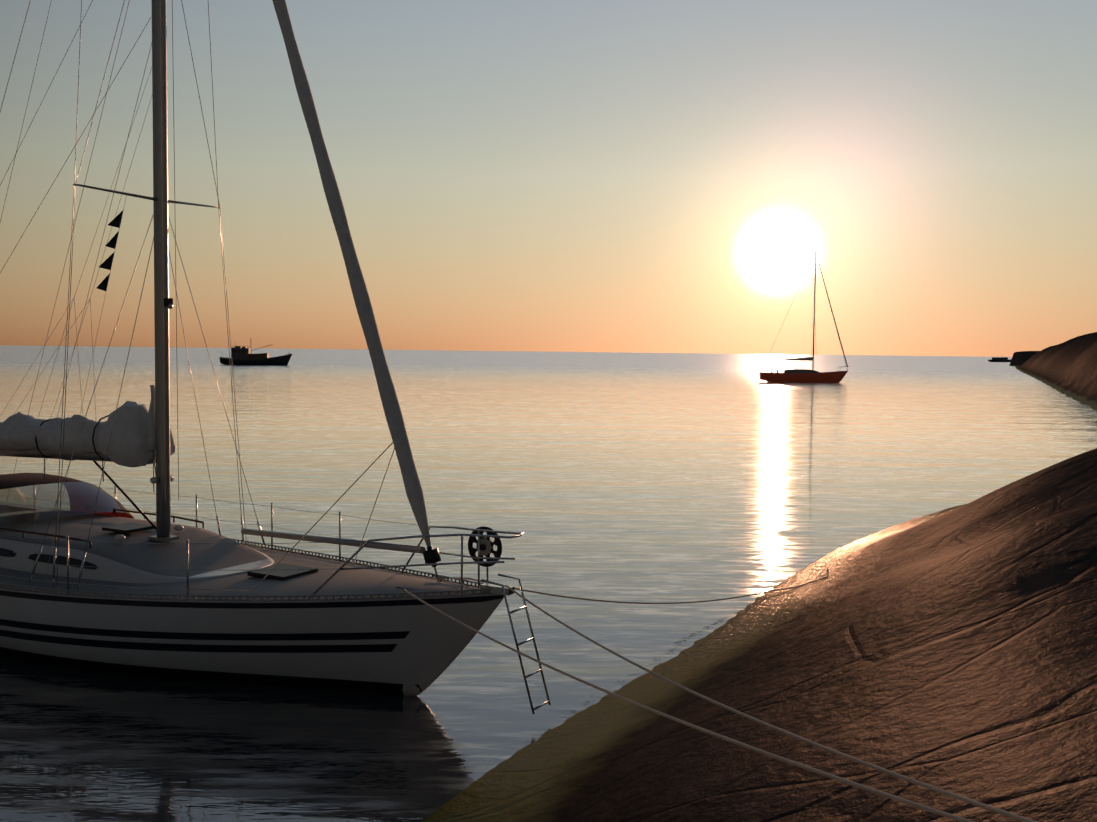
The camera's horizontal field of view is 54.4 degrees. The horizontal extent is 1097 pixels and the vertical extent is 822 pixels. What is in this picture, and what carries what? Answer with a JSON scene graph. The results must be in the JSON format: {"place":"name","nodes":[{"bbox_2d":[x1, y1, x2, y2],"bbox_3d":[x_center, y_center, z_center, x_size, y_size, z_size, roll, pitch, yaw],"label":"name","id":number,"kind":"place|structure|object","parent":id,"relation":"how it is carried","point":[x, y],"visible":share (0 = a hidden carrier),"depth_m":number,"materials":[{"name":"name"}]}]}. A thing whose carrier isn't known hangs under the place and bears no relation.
{"place":"outdoors","nodes":[
{"label":"outdoors","id":0,"kind":"place"},
{"bbox_2d":[0,345,1096,821],"bbox_3d":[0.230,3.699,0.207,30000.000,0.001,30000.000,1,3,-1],"label":"water","id":1,"kind":"structure","parent":0,"point":[626,479],"depth_m":26.53,"materials":[{"name":"grey liquid"}]},
{"bbox_2d":[219,344,291,364],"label":"work boat","id":2,"kind":"object","parent":1,"relation":"on","point":[242,356],"visible":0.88,"depth_m":230.37,"materials":[{"name":"grey"}]},
{"bbox_2d":[0,0,550,713],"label":"yacht","id":3,"kind":"object","parent":1,"relation":"on","point":[92,576],"visible":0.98,"depth_m":11.90,"materials":[{"name":"white plastic"}]},
{"bbox_2d":[468,526,501,580],"bbox_3d":[-0.663,1.515,11.195,0.428,0.614,0.120,2,4,30],"label":"rope reel","id":4,"kind":"object","parent":3,"relation":"attached to","point":[486,546],"visible":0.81,"depth_m":11.15,"materials":[{"name":"black plastic"}]},
{"bbox_2d":[759,252,847,382],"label":"sailboat","id":5,"kind":"object","parent":1,"relation":"on","point":[801,375],"visible":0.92,"depth_m":139.89,"materials":[{"name":"red"}]},
{"bbox_2d":[988,357,1011,361],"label":"boat","id":6,"kind":"object","parent":1,"relation":"on","point":[999,359],"visible":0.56,"depth_m":704.08,"materials":[{"name":"grey"}]},
{"bbox_2d":[0,0,1096,356],"label":"sky","id":7,"kind":"structure","parent":0,"point":[627,176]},
{"bbox_2d":[423,448,1096,821],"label":"shore rock","id":8,"kind":"object","parent":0,"point":[953,650],"visible":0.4,"depth_m":7.84,"materials":[{"name":"stone"}]},
{"bbox_2d":[404,569,1036,821],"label":"mooring lines","id":9,"kind":"object","parent":8,"relation":"on","point":[933,788],"visible":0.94,"depth_m":6.06,"materials":[{"name":"white fabric"}]},
{"bbox_2d":[1009,332,1096,410],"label":"headland rock","id":10,"kind":"object","parent":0,"point":[1069,368],"visible":0.1,"depth_m":147.29,"materials":[{"name":"stone"}]}
]}

